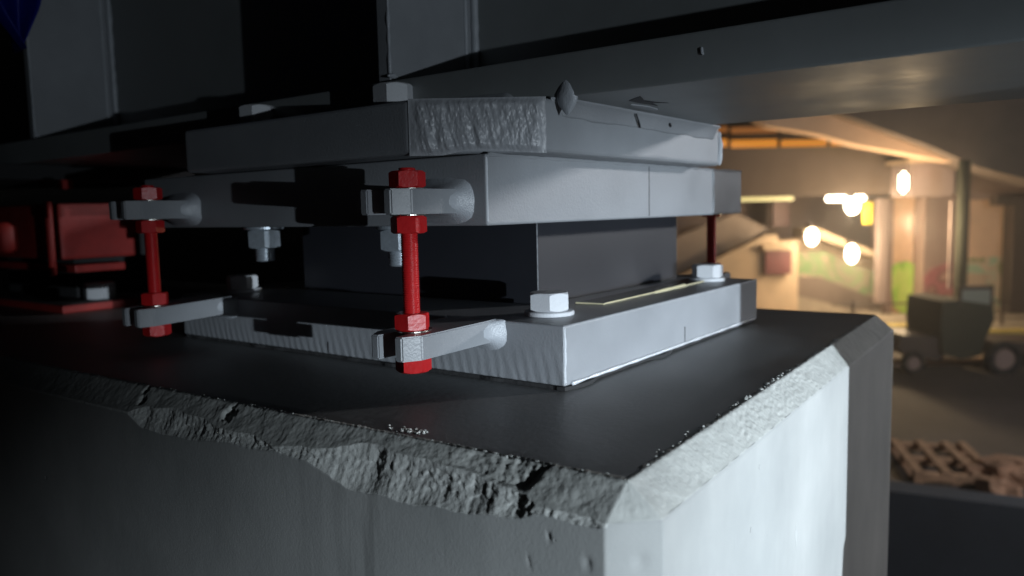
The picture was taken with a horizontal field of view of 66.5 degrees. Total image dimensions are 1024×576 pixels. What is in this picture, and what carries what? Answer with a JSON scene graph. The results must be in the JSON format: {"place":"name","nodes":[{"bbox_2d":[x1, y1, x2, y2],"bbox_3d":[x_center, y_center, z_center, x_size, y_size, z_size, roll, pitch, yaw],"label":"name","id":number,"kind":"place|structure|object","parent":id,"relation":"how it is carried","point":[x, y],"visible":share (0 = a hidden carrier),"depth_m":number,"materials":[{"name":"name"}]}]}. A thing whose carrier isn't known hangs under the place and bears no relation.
{"place":"outdoors","nodes":[
{"label":"outdoors","id":0,"kind":"place"},
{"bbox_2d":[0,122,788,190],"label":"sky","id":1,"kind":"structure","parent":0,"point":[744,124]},
{"bbox_2d":[836,311,1023,328],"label":"pavement","id":2,"kind":"structure","parent":0,"point":[1013,323],"depth_m":19.01,"materials":[{"name":"beige concrete"}]},
{"bbox_2d":[677,124,1023,313],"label":"station building","id":3,"kind":"structure","parent":2,"relation":"on","point":[901,243],"depth_m":19.91,"materials":[{"name":"beige concrete"}]},
{"bbox_2d":[718,126,726,132],"bbox_3d":[4.776,-4.074,20.153,1.592,0.149,0.100,-1,6,0],"label":"lit window","id":4,"kind":"structure","parent":3,"relation":"in","point":[723,129],"depth_m":20.10,"materials":[{"name":"brown"}]},
{"bbox_2d":[722,139,726,146],"bbox_3d":[4.784,-3.730,20.188,1.595,0.190,0.100,-1,6,0],"label":"lit window","id":5,"kind":"structure","parent":3,"relation":"in","point":[724,141],"depth_m":20.14,"materials":[{"name":"orange"}]},
{"bbox_2d":[731,139,776,147],"bbox_3d":[6.256,-3.731,20.191,1.238,0.190,0.100,-1,6,0],"label":"lit window","id":6,"kind":"structure","parent":3,"relation":"in","point":[767,142],"depth_m":20.14,"materials":[{"name":"orange glass"}]},
{"bbox_2d":[731,127,776,133],"bbox_3d":[6.245,-4.074,20.157,1.236,0.149,0.100,-1,6,0],"label":"lit window","id":7,"kind":"structure","parent":3,"relation":"in","point":[734,130],"depth_m":20.11,"materials":[{"name":"brown glass"}]},
{"bbox_2d":[741,196,793,201],"bbox_3d":[6.338,-2.238,19.639,1.445,0.106,0.100,-1,6,0],"label":"strip light","id":8,"kind":"object","parent":3,"relation":"attached to","point":[745,199],"visible":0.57,"depth_m":19.59,"materials":[{"name":"beige"}]},
{"bbox_2d":[764,250,791,273],"bbox_3d":[6.843,-0.664,20.125,0.657,0.604,0.150,-1,6,0],"label":"kiosk window","id":9,"kind":"structure","parent":3,"relation":"in","point":[775,261],"depth_m":20.06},
{"bbox_2d":[771,201,788,226],"bbox_3d":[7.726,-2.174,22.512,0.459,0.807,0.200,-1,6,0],"label":"door","id":10,"kind":"structure","parent":3,"relation":"in","point":[779,209],"depth_m":22.42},
{"bbox_2d":[781,139,826,146],"bbox_3d":[7.549,-3.731,20.194,1.211,0.190,0.100,-1,6,0],"label":"lit window","id":11,"kind":"structure","parent":3,"relation":"in","point":[817,142],"depth_m":20.14,"materials":[{"name":"orange"}]},
{"bbox_2d":[805,224,817,245],"bbox_3d":[7.490,-1.338,19.636,0.299,0.540,0.418,-4,6,-22],"label":"globe lamp","id":12,"kind":"object","parent":3,"relation":"attached to","point":[811,236],"visible":1,"depth_m":19.50,"materials":[{"name":"white glass"}]},
{"bbox_2d":[830,142,843,145],"bbox_3d":[8.788,-3.732,20.197,1.129,0.190,0.100,-1,6,0],"label":"lit window","id":13,"kind":"structure","parent":3,"relation":"in","point":[832,144],"depth_m":20.15,"materials":[{"name":"orange glass"}]},
{"bbox_2d":[825,195,865,201],"bbox_3d":[8.355,-2.269,19.579,1.000,0.190,0.180,-1,6,0],"label":"tube lamp","id":14,"kind":"object","parent":3,"relation":"attached to","point":[833,198],"visible":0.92,"depth_m":19.53,"materials":[{"name":"white"}]},
{"bbox_2d":[845,240,857,262],"bbox_3d":[8.512,-0.912,19.682,0.299,0.580,0.418,-4,6,-22],"label":"globe lamp","id":15,"kind":"object","parent":3,"relation":"attached to","point":[851,254],"visible":1,"depth_m":19.55,"materials":[{"name":"white glass"}]},
{"bbox_2d":[845,194,859,213],"bbox_3d":[8.376,-2.074,19.247,0.372,0.500,0.416,3,7,36],"label":"globe lamp","id":16,"kind":"object","parent":3,"relation":"hanging from","point":[852,204],"visible":0.99,"depth_m":19.11,"materials":[{"name":"white glass"}]},
{"bbox_2d":[863,196,872,223],"bbox_3d":[8.859,-1.938,19.453,0.212,0.687,0.060,-1,6,0],"label":"hanging sign","id":17,"kind":"object","parent":3,"relation":"hanging from","point":[867,212],"visible":1,"depth_m":19.43,"materials":[{"name":"yellow plastic"}]},
{"bbox_2d":[751,98,1023,185],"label":"overbridge","id":18,"kind":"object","parent":3,"relation":"on","point":[987,138],"visible":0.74,"depth_m":17.00,"materials":[{"name":"concrete"}]},
{"bbox_2d":[896,171,907,193],"bbox_3d":[8.939,-2.411,17.863,0.230,0.518,0.190,-1,6,0],"label":"wall lamp","id":19,"kind":"object","parent":3,"relation":"attached to","point":[901,182],"visible":1,"depth_m":17.85,"materials":[{"name":"white glass"}]},
{"bbox_2d":[887,323,906,327],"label":"kerb","id":20,"kind":"structure","parent":2,"relation":"on","point":[900,325],"depth_m":16.82,"materials":[{"name":"yellow concrete"}]},
{"bbox_2d":[831,300,1023,324],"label":"railing","id":21,"kind":"object","parent":2,"relation":"on","point":[1001,318],"visible":0.32,"depth_m":17.75,"materials":[{"name":"brown metal"}]},
{"bbox_2d":[947,160,971,297],"bbox_3d":[9.771,-0.910,16.981,0.480,3.712,0.567,3,7,36],"label":"steel post","id":22,"kind":"object","parent":2,"relation":"on","point":[962,222],"visible":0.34,"depth_m":16.88,"materials":[{"name":"grey metal"}]},
{"bbox_2d":[887,481,1023,575],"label":"wall","id":23,"kind":"structure","parent":0,"point":[937,531],"depth_m":5.41,"materials":[{"name":"blue paint"}]},
{"bbox_2d":[890,351,1023,496],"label":"road","id":24,"kind":"structure","parent":0,"point":[978,409],"depth_m":11.13,"materials":[{"name":"grey asphalt"}]},
{"bbox_2d":[0,186,893,575],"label":"bridge pier","id":25,"kind":"structure","parent":24,"relation":"on","point":[760,444],"depth_m":0.69,"materials":[{"name":"concrete"}]},
{"bbox_2d":[0,163,193,313],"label":"red bearing","id":26,"kind":"object","parent":25,"relation":"on","point":[71,258],"visible":0.95,"depth_m":1.45,"materials":[{"name":"paint"}]},
{"bbox_2d":[388,424,427,434],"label":"plaster crumbs","id":27,"kind":"object","parent":25,"relation":"on","point":[409,430],"visible":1,"depth_m":0.58,"materials":[{"name":"white concrete"}]},
{"bbox_2d":[109,152,756,390],"bbox_3d":[-0.045,-0.051,1.073,0.619,0.213,0.767,3,7,36],"label":"bridge bearing","id":28,"kind":"object","parent":25,"relation":"on","point":[502,238],"visible":0.98,"depth_m":0.87,"materials":[{"name":"grey paint"}]},
{"bbox_2d":[133,185,171,336],"bbox_3d":[-0.427,-0.032,0.928,0.031,0.179,0.031,3,7,36],"label":"transit rod","id":29,"kind":"object","parent":28,"relation":"attached to","point":[154,295],"visible":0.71,"depth_m":0.92,"materials":[{"name":"red paint"}]},
{"bbox_2d":[224,274,260,292],"bbox_3d":[-0.368,-0.006,1.066,0.049,0.022,0.049,3,7,36],"label":"anchor bolt","id":30,"kind":"object","parent":28,"relation":"on","point":[242,283],"visible":1,"depth_m":1.05,"materials":[{"name":"metal"}]},
{"bbox_2d":[388,167,431,373],"bbox_3d":[-0.088,-0.014,0.677,0.031,0.178,0.031,3,7,36],"label":"transit rod","id":31,"kind":"object","parent":28,"relation":"attached to","point":[411,317],"visible":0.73,"depth_m":0.67,"materials":[{"name":"red paint"}]},
{"bbox_2d":[0,0,1023,173],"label":"bridge girder","id":32,"kind":"object","parent":28,"relation":"on","point":[173,84],"visible":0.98,"depth_m":0.82,"materials":[{"name":"grey metal"}]},
{"bbox_2d":[0,0,40,52],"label":"tarpaulin","id":33,"kind":"object","parent":32,"relation":"hanging from","point":[17,18],"visible":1,"depth_m":1.04,"materials":[{"name":"blue fabric"}]},
{"bbox_2d":[239,104,283,261],"bbox_3d":[-0.298,-0.123,0.930,0.046,0.183,0.046,3,7,36],"label":"clamping bolt","id":34,"kind":"object","parent":32,"relation":"attached to","point":[264,242],"visible":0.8,"depth_m":0.92,"materials":[{"name":"metal"}]},
{"bbox_2d":[373,82,412,266],"bbox_3d":[-0.118,-0.114,0.796,0.046,0.183,0.046,3,7,36],"label":"clamping bolt","id":35,"kind":"object","parent":32,"relation":"attached to","point":[386,92],"visible":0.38,"depth_m":0.78,"materials":[{"name":"metal"}]},
{"bbox_2d":[524,290,573,317],"bbox_3d":[0.036,0.015,0.766,0.049,0.022,0.049,3,7,36],"label":"anchor bolt","id":36,"kind":"object","parent":28,"relation":"on","point":[549,303],"visible":1,"depth_m":0.75,"materials":[{"name":"metal"}]},
{"bbox_2d":[689,263,725,281],"bbox_3d":[0.270,-0.022,1.078,0.049,0.022,0.049,3,7,36],"label":"anchor bolt","id":37,"kind":"object","parent":28,"relation":"on","point":[708,272],"visible":0.99,"depth_m":1.06,"materials":[{"name":"metal"}]},
{"bbox_2d":[702,214,720,263],"bbox_3d":[0.317,-0.078,1.243,0.031,0.182,0.031,3,7,36],"label":"transit rod","id":38,"kind":"object","parent":28,"relation":"attached to","point":[711,239],"visible":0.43,"depth_m":1.24,"materials":[{"name":"red paint"}]},
{"bbox_2d":[893,356,982,365],"bbox_3d":[8.781,1.323,14.350,3.700,0.099,0.250,-1,6,0],"label":"kerb line","id":39,"kind":"object","parent":24,"relation":"on","point":[952,361],"visible":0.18,"depth_m":14.23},
{"bbox_2d":[890,439,1001,485],"bbox_3d":[4.832,1.953,8.800,0.840,0.135,1.200,0,6,14],"label":"timber pallet","id":40,"kind":"object","parent":24,"relation":"on","point":[910,464],"visible":0.79,"depth_m":8.74,"materials":[{"name":"brown wood"}]},
{"bbox_2d":[891,285,1023,374],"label":"motor cart","id":41,"kind":"object","parent":24,"relation":"on","point":[939,327],"visible":0.99,"depth_m":13.57,"materials":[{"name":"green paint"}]},
{"bbox_2d":[961,462,990,474],"bbox_3d":[5.005,1.984,8.375,0.331,0.210,0.287,1,6,17],"label":"rubble block","id":42,"kind":"object","parent":24,"relation":"on","point":[968,466],"depth_m":8.29,"materials":[{"name":"brown stone"}]},
{"bbox_2d":[977,453,1016,478],"bbox_3d":[5.143,1.954,8.277,0.289,0.329,0.326,-2,6,-12],"label":"rubble block","id":43,"kind":"object","parent":42,"relation":"on","point":[997,465],"depth_m":8.18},
{"bbox_2d":[974,478,1010,494],"bbox_3d":[4.908,2.039,7.984,0.225,0.232,0.297,-1,6,-2],"label":"rubble block","id":44,"kind":"object","parent":24,"relation":"on","point":[992,485],"depth_m":7.87,"materials":[{"name":"brown stone"}]},
{"bbox_2d":[989,328,1023,333],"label":"kerb","id":45,"kind":"structure","parent":24,"relation":"on","point":[1010,331],"depth_m":16.83,"materials":[{"name":"yellow concrete"}]},
{"bbox_2d":[999,478,1023,496],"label":"rubble block","id":46,"kind":"object","parent":24,"relation":"on","point":[1015,489],"depth_m":7.84,"materials":[{"name":"brown stone"}]},
{"bbox_2d":[1008,465,1023,488],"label":"rubble block","id":47,"kind":"object","parent":24,"relation":"on","point":[1016,475],"depth_m":8.11,"materials":[{"name":"brown stone"}]},
{"bbox_2d":[997,454,1023,464],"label":"rubble block","id":48,"kind":"object","parent":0,"point":[1018,460],"depth_m":8.60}
]}

